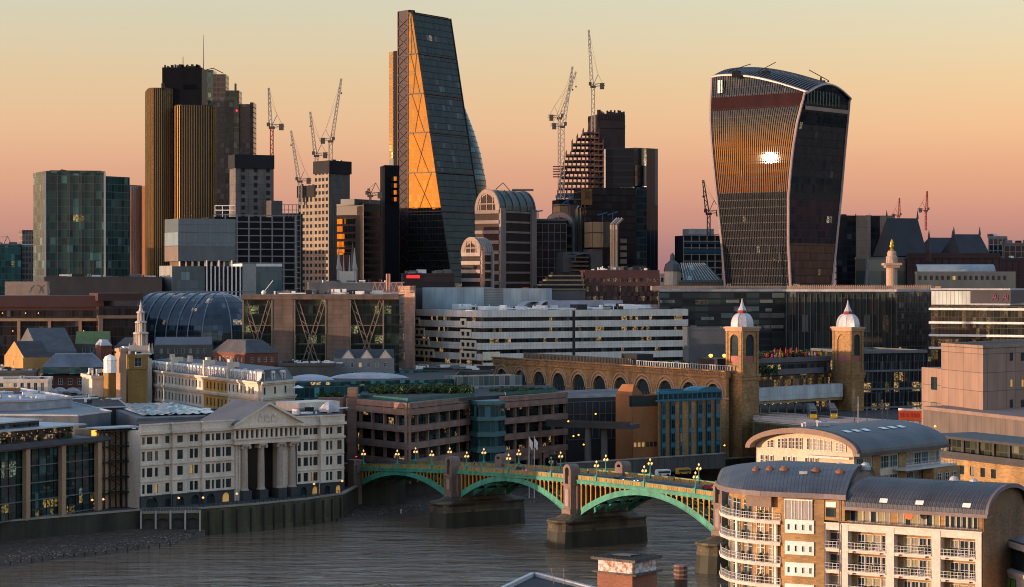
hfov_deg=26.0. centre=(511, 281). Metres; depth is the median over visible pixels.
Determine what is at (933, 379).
window
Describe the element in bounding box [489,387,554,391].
roof garden
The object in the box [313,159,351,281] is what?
concrete tower
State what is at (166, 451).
window
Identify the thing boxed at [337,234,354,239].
ribbon window
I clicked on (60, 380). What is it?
window
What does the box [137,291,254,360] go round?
vaulted glass hall
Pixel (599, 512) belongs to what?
arched road bridge
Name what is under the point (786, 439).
gable window
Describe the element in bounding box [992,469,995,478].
window
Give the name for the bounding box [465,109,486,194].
rounded glass tower
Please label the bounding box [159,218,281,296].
grey blue block
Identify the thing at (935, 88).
sky
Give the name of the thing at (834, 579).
french window
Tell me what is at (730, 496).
glazed door
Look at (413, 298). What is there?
stone lift tower
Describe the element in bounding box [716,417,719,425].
window
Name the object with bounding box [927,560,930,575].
french window
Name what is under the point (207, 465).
window
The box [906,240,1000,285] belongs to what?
dark red block
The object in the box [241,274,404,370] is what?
braced office
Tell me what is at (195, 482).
window
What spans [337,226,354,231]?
ribbon window
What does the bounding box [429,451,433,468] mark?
bridge lamp
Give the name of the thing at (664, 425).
window
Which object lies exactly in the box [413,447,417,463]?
bridge lamp
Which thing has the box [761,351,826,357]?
roof terrace seats
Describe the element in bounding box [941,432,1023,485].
brick flats
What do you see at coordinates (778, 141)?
flared glass tower
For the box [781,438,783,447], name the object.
gable window
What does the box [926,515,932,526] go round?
penthouse window
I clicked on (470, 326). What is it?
white banded office
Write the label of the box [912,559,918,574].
french window
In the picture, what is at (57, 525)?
river wall
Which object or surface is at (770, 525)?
glazed door
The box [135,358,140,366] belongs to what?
window
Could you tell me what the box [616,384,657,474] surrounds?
orange brick building
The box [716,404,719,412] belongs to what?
window
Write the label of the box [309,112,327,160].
tower crane
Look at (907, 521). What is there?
penthouse window
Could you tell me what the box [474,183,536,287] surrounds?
arched banded building
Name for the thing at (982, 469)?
window
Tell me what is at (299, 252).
scaffolded building
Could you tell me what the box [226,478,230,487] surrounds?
window
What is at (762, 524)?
glazed door
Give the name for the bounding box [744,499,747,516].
glazed door
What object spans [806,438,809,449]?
gable window
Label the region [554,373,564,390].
arched window
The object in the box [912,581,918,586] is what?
french window
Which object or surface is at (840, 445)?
gable window
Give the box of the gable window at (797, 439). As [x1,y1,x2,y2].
[796,437,798,448]
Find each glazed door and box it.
[730,496,731,512]
[733,497,736,514]
[737,499,740,515]
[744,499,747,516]
[744,521,747,537]
[744,543,747,558]
[744,564,747,579]
[748,506,752,517]
[748,522,752,538]
[748,543,752,559]
[748,564,752,580]
[757,523,760,538]
[757,544,760,559]
[757,565,760,580]
[761,523,764,538]
[761,544,764,559]
[761,566,764,581]
[769,507,771,518]
[769,524,771,539]
[769,545,771,561]
[769,566,771,582]
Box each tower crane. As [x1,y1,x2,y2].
[267,88,284,200]
[290,130,311,204]
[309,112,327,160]
[319,78,341,159]
[365,183,382,202]
[548,71,576,198]
[550,67,573,199]
[588,30,604,140]
[702,180,717,235]
[892,198,901,217]
[917,191,928,229]
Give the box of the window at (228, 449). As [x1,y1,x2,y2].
[226,447,230,455]
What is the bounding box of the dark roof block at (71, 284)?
[43,273,163,305]
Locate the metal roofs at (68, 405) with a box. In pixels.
[0,387,128,433]
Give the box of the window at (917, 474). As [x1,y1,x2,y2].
[914,470,920,478]
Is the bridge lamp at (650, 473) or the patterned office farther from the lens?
the patterned office
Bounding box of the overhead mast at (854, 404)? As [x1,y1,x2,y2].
[852,391,855,421]
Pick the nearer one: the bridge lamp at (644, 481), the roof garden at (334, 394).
the bridge lamp at (644, 481)
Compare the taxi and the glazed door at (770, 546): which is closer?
the glazed door at (770, 546)
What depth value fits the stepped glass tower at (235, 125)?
1750.00 m
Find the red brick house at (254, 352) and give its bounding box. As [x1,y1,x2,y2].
[212,339,278,366]
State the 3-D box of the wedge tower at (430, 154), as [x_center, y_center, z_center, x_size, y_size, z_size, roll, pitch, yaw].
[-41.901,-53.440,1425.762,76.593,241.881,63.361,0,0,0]
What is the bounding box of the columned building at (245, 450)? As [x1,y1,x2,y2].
[123,399,347,508]
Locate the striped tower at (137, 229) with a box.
[130,185,144,275]
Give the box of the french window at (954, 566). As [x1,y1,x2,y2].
[950,562,958,577]
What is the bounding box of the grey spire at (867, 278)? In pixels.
[864,248,870,285]
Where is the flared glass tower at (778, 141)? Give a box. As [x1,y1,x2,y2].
[709,67,851,285]
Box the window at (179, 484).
[177,482,182,490]
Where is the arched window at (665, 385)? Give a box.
[660,381,670,388]
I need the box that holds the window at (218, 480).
[216,479,219,487]
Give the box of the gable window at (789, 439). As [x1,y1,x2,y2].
[788,438,791,448]
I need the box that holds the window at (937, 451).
[936,450,939,461]
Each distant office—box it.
[987,233,1007,257]
[1000,240,1023,257]
[1001,256,1023,287]
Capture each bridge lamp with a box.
[361,450,365,466]
[395,450,399,467]
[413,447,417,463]
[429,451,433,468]
[464,452,468,470]
[506,454,510,472]
[549,457,553,476]
[558,451,562,470]
[594,460,598,480]
[603,455,608,473]
[641,466,646,486]
[648,459,652,478]
[693,471,697,492]
[696,464,701,483]
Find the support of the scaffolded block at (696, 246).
on the ground
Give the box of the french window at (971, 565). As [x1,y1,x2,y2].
[969,563,974,578]
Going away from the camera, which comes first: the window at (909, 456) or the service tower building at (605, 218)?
the window at (909, 456)
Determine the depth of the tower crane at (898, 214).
2299.08 m
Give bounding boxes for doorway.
[146,498,155,507]
[177,497,181,505]
[191,495,197,503]
[207,494,212,502]
[223,492,228,501]
[324,486,328,493]
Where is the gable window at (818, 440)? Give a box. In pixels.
[817,439,819,450]
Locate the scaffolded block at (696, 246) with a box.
[675,229,722,279]
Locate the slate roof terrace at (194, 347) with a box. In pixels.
[154,337,212,360]
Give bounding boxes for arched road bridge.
[344,453,728,574]
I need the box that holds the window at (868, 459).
[864,457,870,465]
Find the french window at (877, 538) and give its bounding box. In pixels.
[874,535,880,549]
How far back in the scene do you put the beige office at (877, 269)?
1261.71 m
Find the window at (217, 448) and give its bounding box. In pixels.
[216,447,219,455]
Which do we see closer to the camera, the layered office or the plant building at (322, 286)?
the layered office
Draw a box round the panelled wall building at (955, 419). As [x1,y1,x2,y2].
[921,406,1023,436]
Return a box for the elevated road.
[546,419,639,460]
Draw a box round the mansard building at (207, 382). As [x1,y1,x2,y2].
[152,354,296,407]
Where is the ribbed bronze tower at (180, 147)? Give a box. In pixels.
[145,62,215,276]
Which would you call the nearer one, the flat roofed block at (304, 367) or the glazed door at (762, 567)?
the glazed door at (762, 567)
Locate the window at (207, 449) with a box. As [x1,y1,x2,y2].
[206,448,209,456]
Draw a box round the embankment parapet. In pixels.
[557,453,725,473]
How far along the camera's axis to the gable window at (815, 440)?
438.01 m
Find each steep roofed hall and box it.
[873,211,925,256]
[924,230,952,252]
[941,227,988,252]
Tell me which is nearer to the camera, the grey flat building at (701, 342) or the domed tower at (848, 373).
the domed tower at (848, 373)
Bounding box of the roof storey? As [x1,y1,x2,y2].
[0,367,39,376]
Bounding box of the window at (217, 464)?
[216,463,219,471]
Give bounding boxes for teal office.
[0,242,32,294]
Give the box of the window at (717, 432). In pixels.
[716,431,719,439]
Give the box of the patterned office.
[650,286,786,352]
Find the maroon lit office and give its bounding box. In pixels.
[580,266,659,304]
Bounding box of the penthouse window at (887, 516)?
[884,512,890,523]
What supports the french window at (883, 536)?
in the riverside apartments at (807, 524)
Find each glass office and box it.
[0,417,110,523]
[786,285,940,402]
[811,347,926,409]
[895,289,932,366]
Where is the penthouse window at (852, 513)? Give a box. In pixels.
[850,510,855,521]
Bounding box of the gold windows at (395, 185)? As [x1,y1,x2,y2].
[391,177,399,201]
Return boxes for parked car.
[613,476,624,479]
[624,477,638,480]
[701,484,713,489]
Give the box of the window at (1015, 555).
[1011,549,1019,568]
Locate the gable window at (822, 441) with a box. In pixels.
[821,439,823,450]
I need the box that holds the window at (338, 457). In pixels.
[337,456,340,463]
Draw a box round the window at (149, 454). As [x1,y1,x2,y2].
[147,451,151,460]
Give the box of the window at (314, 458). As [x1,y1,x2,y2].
[313,457,316,464]
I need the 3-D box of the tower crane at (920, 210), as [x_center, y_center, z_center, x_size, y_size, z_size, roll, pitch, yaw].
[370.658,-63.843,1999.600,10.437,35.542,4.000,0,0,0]
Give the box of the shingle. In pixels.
[5,493,545,562]
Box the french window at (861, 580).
[858,577,864,586]
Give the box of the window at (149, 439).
[147,437,151,443]
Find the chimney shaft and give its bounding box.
[115,346,132,402]
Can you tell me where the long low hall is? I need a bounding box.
[334,349,393,374]
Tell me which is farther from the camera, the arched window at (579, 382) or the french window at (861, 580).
the arched window at (579, 382)
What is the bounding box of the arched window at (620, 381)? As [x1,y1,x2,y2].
[616,378,625,388]
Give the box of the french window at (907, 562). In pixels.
[904,558,910,573]
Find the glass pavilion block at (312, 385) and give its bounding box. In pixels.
[289,370,460,462]
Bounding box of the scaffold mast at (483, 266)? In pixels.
[480,244,484,286]
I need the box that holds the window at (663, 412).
[662,406,665,414]
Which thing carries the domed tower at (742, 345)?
on the ground
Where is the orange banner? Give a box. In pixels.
[898,408,921,423]
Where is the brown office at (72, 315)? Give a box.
[0,293,142,367]
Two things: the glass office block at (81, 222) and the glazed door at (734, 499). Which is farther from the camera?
the glass office block at (81, 222)
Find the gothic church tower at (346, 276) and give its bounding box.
[336,242,357,281]
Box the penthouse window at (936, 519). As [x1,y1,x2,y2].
[933,515,939,526]
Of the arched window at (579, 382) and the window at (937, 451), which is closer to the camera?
the window at (937, 451)
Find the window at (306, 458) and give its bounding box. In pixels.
[304,457,307,465]
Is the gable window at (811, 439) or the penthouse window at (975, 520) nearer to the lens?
the penthouse window at (975, 520)
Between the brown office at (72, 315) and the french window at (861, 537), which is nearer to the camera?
the french window at (861, 537)
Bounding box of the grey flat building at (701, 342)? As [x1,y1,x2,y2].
[683,327,725,363]
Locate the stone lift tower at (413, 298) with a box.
[398,286,421,367]
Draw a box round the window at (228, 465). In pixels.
[226,463,230,471]
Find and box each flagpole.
[529,438,532,497]
[534,438,537,497]
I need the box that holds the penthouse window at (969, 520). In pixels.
[967,517,972,528]
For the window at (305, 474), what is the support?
in the columned building at (245, 450)
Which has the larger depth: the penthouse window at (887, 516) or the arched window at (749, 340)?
the arched window at (749, 340)
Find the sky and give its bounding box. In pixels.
[0,0,1023,285]
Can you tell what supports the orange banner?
on the railway viaduct
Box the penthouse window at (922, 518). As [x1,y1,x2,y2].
[919,514,925,525]
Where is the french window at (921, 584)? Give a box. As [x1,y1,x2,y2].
[919,582,926,586]
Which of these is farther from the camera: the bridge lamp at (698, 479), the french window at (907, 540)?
the bridge lamp at (698, 479)
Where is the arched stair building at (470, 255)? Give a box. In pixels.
[461,237,493,287]
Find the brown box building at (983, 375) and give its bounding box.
[922,339,1023,424]
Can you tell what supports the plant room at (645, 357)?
on the station wall at (558, 372)
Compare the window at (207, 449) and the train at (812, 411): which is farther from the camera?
the train at (812, 411)
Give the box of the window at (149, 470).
[147,468,151,476]
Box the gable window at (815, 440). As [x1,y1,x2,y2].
[814,439,816,449]
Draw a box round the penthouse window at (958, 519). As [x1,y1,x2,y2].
[956,517,960,528]
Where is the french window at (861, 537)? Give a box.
[858,534,864,548]
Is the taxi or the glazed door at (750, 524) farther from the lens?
the taxi
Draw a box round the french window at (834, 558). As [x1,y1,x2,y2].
[830,553,840,568]
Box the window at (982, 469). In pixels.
[981,468,984,476]
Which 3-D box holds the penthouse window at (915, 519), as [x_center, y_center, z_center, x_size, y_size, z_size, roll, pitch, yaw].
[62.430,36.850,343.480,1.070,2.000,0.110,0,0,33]
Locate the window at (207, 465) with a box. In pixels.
[206,464,209,472]
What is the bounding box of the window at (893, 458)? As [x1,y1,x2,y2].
[890,454,897,467]
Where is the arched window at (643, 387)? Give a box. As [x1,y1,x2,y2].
[638,379,649,394]
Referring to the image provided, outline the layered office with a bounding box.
[929,288,1023,366]
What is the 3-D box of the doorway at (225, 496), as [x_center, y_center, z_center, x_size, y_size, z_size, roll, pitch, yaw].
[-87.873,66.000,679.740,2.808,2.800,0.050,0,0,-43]
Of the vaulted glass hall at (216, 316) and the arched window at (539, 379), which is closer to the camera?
the arched window at (539, 379)
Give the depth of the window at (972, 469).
542.19 m
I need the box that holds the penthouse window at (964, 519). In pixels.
[962,517,966,528]
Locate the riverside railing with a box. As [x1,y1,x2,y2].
[199,490,341,505]
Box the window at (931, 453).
[929,450,934,462]
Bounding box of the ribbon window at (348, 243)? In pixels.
[337,241,354,246]
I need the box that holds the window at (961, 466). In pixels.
[960,465,963,473]
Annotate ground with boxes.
[66,457,730,527]
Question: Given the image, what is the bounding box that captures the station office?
[721,356,842,413]
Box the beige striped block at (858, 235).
[835,213,894,285]
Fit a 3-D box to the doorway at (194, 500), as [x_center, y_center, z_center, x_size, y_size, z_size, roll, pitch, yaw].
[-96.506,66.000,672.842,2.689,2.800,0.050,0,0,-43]
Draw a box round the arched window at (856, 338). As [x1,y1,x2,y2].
[854,334,858,355]
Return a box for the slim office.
[19,230,32,281]
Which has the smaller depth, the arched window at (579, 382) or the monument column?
the arched window at (579, 382)
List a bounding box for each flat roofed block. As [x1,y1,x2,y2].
[279,359,342,376]
[399,364,494,374]
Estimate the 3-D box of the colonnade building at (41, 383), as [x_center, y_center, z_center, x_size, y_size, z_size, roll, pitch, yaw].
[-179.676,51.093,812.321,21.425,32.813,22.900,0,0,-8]
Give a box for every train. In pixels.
[808,403,816,418]
[827,403,837,417]
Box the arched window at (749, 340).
[746,335,752,355]
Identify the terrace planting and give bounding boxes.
[1,432,71,442]
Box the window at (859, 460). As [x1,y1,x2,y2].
[856,458,862,463]
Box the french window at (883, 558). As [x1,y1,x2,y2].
[882,557,885,571]
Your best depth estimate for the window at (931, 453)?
451.91 m
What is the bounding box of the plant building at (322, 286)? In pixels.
[307,279,400,293]
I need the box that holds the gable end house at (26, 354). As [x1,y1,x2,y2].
[4,341,50,375]
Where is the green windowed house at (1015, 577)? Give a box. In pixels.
[1007,535,1023,586]
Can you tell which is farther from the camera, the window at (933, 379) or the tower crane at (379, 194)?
the tower crane at (379, 194)
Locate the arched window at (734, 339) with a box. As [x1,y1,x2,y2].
[731,335,737,355]
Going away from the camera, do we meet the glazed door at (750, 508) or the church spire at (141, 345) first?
the glazed door at (750, 508)
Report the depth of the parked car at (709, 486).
595.27 m
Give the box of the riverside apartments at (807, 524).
[715,460,1023,586]
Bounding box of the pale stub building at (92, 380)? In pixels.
[81,368,103,396]
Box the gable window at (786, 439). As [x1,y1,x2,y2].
[785,438,787,448]
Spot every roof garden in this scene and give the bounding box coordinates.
[316,391,345,396]
[368,383,474,393]
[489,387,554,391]
[654,360,778,376]
[759,349,822,358]
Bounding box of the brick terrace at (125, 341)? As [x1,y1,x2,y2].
[113,337,133,355]
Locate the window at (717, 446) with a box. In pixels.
[716,445,719,452]
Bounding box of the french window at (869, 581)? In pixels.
[866,577,872,586]
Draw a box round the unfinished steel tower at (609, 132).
[553,110,624,199]
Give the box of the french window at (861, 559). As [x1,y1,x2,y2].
[858,555,864,570]
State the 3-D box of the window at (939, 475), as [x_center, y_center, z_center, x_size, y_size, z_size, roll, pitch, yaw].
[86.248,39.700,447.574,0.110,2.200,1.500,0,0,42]
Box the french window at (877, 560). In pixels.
[874,556,880,571]
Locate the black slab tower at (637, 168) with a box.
[604,148,657,269]
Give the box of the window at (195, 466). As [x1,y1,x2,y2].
[194,464,197,472]
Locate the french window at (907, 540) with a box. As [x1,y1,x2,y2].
[904,537,910,551]
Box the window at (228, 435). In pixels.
[226,433,230,439]
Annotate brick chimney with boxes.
[591,551,662,586]
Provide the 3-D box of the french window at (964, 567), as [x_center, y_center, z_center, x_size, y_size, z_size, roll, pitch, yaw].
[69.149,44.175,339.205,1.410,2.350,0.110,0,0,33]
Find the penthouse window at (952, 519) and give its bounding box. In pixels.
[950,516,955,527]
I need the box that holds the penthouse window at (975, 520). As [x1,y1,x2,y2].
[973,518,977,529]
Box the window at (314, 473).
[313,472,316,480]
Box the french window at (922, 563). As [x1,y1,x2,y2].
[919,560,926,574]
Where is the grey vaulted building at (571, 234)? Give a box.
[547,212,576,251]
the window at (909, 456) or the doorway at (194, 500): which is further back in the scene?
the doorway at (194, 500)
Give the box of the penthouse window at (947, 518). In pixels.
[945,516,949,527]
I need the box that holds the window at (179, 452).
[177,450,182,458]
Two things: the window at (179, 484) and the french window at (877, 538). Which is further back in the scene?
the window at (179, 484)
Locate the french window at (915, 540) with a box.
[912,537,918,552]
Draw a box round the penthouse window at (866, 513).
[864,511,869,522]
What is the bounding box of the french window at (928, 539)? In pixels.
[927,538,930,553]
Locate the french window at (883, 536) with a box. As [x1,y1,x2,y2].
[882,535,885,549]
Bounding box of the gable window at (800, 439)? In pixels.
[799,438,801,448]
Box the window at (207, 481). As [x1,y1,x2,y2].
[206,480,209,488]
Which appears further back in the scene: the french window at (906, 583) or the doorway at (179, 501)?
the doorway at (179, 501)
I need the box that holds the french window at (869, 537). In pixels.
[866,534,872,549]
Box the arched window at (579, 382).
[574,375,584,389]
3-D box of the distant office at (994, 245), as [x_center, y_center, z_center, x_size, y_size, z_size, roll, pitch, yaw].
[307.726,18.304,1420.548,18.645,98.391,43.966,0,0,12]
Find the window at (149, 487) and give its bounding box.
[147,484,151,493]
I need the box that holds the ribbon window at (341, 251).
[337,249,350,254]
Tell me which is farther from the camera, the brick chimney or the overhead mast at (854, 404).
the overhead mast at (854, 404)
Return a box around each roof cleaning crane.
[728,64,750,76]
[758,62,775,73]
[809,70,828,81]
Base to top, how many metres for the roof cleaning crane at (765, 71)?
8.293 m
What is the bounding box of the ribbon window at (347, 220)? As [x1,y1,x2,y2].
[337,218,354,223]
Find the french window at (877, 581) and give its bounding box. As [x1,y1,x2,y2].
[874,578,880,586]
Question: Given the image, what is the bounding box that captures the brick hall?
[40,353,103,389]
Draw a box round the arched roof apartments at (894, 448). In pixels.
[745,406,959,479]
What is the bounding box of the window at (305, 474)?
[304,473,307,481]
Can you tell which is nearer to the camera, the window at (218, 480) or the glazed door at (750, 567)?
the glazed door at (750, 567)
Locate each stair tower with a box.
[75,425,139,508]
[95,339,111,362]
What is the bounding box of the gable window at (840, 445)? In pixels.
[839,444,842,451]
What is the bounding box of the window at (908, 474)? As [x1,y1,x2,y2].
[906,471,912,477]
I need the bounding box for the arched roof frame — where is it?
[5,282,49,294]
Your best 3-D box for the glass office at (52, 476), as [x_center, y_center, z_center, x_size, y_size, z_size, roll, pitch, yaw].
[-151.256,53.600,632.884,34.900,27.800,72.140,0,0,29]
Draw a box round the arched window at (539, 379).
[535,372,544,384]
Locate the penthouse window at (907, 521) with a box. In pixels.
[905,518,911,524]
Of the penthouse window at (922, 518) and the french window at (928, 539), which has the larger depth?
the penthouse window at (922, 518)
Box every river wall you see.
[0,509,141,540]
[198,493,344,534]
[340,485,358,516]
[405,456,754,495]
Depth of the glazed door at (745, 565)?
359.94 m
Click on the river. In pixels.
(414, 551)
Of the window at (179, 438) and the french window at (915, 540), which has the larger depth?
the window at (179, 438)
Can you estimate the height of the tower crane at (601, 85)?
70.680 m
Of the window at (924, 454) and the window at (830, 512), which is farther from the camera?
the window at (924, 454)
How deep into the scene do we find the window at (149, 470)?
660.74 m
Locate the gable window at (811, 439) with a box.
[810,438,812,449]
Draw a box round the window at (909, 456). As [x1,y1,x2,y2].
[906,453,912,465]
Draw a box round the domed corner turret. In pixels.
[660,253,683,285]
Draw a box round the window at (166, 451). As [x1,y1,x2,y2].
[165,450,168,459]
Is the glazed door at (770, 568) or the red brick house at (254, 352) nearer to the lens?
the glazed door at (770, 568)
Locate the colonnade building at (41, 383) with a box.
[0,376,52,391]
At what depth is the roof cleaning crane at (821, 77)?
1204.79 m
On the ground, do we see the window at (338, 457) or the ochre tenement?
the ochre tenement
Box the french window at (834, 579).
[830,575,840,586]
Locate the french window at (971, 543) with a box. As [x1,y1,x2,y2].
[969,541,974,556]
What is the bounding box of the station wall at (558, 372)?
[491,353,730,456]
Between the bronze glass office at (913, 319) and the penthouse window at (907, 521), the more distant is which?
the bronze glass office at (913, 319)
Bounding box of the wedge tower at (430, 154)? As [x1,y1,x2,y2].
[389,10,477,286]
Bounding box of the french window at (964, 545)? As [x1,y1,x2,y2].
[960,540,968,555]
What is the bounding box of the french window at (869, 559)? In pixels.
[866,556,872,570]
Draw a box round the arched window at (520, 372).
[517,370,525,384]
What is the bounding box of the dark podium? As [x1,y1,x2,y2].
[401,269,453,287]
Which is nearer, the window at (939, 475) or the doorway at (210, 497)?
the window at (939, 475)
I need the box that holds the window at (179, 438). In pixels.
[177,435,182,441]
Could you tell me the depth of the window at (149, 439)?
660.74 m
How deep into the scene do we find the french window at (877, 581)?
346.83 m
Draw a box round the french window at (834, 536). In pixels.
[830,532,840,546]
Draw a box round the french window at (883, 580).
[882,579,885,586]
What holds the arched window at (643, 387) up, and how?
in the station wall at (558, 372)
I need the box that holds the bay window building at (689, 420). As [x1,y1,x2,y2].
[656,386,722,456]
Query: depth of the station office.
886.92 m
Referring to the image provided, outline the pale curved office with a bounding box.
[914,264,1015,290]
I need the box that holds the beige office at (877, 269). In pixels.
[855,257,905,285]
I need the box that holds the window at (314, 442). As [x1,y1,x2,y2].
[313,441,316,449]
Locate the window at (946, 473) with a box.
[945,472,948,479]
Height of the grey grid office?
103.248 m
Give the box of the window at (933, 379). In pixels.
[931,377,936,389]
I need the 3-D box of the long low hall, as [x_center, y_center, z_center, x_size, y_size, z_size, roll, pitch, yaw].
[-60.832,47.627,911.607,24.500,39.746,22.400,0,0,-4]
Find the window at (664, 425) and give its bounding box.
[662,420,665,428]
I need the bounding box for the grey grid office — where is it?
[537,219,566,283]
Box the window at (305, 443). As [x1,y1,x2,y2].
[304,442,307,450]
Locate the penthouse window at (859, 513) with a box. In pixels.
[857,511,862,521]
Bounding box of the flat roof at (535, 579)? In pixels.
[501,572,595,586]
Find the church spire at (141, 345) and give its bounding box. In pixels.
[128,302,153,402]
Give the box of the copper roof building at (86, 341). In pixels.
[74,331,110,354]
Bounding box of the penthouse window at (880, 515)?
[877,512,883,523]
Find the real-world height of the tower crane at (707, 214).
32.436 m
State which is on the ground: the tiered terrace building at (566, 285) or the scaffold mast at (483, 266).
the tiered terrace building at (566, 285)
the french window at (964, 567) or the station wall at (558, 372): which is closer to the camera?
the french window at (964, 567)
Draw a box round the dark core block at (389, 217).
[380,165,399,281]
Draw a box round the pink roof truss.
[372,282,404,291]
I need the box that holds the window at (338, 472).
[337,471,340,478]
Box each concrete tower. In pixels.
[297,184,316,291]
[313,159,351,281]
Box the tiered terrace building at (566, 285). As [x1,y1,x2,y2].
[533,272,585,299]
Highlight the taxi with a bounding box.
[515,466,525,469]
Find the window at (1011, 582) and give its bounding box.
[1007,577,1015,586]
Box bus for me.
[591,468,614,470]
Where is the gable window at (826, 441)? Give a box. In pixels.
[825,440,827,450]
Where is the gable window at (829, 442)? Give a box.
[828,441,830,450]
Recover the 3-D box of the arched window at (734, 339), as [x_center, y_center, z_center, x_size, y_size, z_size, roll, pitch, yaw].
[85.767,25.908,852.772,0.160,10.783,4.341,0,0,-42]
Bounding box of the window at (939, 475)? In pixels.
[937,473,941,479]
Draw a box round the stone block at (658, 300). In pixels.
[658,291,659,308]
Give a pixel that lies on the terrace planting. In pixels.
(40, 438)
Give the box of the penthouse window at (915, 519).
[912,514,918,525]
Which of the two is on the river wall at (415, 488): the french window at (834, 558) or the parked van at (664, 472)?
the parked van at (664, 472)
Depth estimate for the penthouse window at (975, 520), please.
338.22 m
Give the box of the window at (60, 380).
[58,378,62,384]
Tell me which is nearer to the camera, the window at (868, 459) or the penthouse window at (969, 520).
the penthouse window at (969, 520)
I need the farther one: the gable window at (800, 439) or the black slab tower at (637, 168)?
the black slab tower at (637, 168)
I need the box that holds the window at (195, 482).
[194,481,197,489]
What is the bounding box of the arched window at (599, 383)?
[595,376,605,388]
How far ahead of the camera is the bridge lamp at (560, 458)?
663.61 m
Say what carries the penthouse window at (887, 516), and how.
in the riverside apartments at (807, 524)
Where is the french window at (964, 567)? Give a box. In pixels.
[960,563,968,578]
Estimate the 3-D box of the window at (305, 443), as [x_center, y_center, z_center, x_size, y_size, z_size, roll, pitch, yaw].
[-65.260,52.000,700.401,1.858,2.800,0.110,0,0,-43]
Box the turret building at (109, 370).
[102,354,116,397]
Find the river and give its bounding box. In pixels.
[0,480,728,586]
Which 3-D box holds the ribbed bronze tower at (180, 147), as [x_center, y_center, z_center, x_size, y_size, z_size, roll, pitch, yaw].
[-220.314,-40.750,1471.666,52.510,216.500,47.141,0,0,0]
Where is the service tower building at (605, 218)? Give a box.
[533,188,635,271]
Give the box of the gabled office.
[21,328,76,356]
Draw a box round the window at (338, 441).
[337,440,340,448]
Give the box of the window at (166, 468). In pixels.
[165,466,168,475]
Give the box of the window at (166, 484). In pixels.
[165,483,168,491]
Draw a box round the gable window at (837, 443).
[836,442,838,451]
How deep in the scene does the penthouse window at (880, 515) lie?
346.58 m
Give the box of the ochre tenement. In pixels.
[115,351,151,402]
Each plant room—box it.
[621,353,652,365]
[698,357,725,369]
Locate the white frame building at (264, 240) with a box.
[201,205,295,292]
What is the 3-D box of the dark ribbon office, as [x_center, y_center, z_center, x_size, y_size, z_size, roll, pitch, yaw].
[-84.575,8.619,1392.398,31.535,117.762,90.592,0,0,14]
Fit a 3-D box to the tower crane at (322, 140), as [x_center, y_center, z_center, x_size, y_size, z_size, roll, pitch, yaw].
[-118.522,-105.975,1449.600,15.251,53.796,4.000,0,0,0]
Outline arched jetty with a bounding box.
[140,507,200,530]
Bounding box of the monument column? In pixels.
[881,239,901,285]
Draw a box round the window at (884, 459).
[881,455,888,468]
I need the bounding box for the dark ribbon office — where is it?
[337,199,399,281]
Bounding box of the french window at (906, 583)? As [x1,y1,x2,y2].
[904,580,910,586]
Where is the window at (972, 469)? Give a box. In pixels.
[970,466,974,475]
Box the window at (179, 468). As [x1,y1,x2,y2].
[177,466,182,474]
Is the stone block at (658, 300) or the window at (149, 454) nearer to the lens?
the window at (149, 454)
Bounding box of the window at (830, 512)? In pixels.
[826,507,834,517]
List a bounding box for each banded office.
[346,374,567,483]
[415,287,687,366]
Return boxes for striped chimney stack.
[674,564,687,586]
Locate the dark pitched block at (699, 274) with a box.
[680,263,723,285]
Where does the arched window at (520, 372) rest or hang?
in the station wall at (558, 372)
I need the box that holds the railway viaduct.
[751,403,921,461]
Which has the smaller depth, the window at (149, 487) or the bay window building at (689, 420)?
the window at (149, 487)
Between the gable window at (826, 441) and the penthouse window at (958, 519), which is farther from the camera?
the gable window at (826, 441)
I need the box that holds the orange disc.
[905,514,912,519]
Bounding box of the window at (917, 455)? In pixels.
[914,452,920,464]
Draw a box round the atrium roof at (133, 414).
[116,402,213,425]
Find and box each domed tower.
[723,291,760,456]
[830,294,865,410]
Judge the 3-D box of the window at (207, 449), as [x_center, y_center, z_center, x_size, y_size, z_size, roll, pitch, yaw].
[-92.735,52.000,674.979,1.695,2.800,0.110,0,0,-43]
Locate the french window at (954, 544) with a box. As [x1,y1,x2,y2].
[950,540,958,555]
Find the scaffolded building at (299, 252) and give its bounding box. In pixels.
[282,204,302,291]
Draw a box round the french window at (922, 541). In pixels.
[919,538,926,552]
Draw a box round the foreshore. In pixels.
[0,486,563,568]
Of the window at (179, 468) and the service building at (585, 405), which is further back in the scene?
the service building at (585, 405)
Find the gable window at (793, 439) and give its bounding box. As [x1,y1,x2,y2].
[792,438,794,448]
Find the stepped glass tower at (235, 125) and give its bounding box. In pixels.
[203,35,255,216]
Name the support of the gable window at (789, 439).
in the arched roof apartments at (894, 448)
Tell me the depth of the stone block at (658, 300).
1105.18 m
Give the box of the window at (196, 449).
[194,448,197,457]
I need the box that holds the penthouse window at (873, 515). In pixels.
[870,512,876,522]
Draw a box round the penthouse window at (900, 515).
[898,513,903,524]
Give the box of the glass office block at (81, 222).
[33,169,129,281]
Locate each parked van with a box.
[549,454,564,461]
[655,469,670,475]
[675,468,690,474]
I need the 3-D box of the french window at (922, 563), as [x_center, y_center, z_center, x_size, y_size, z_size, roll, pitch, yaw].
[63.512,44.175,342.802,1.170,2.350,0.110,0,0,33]
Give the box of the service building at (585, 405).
[559,389,617,462]
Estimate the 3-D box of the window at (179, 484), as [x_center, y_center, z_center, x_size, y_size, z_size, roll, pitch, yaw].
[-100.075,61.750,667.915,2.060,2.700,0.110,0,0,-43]
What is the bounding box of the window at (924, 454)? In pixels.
[921,451,927,463]

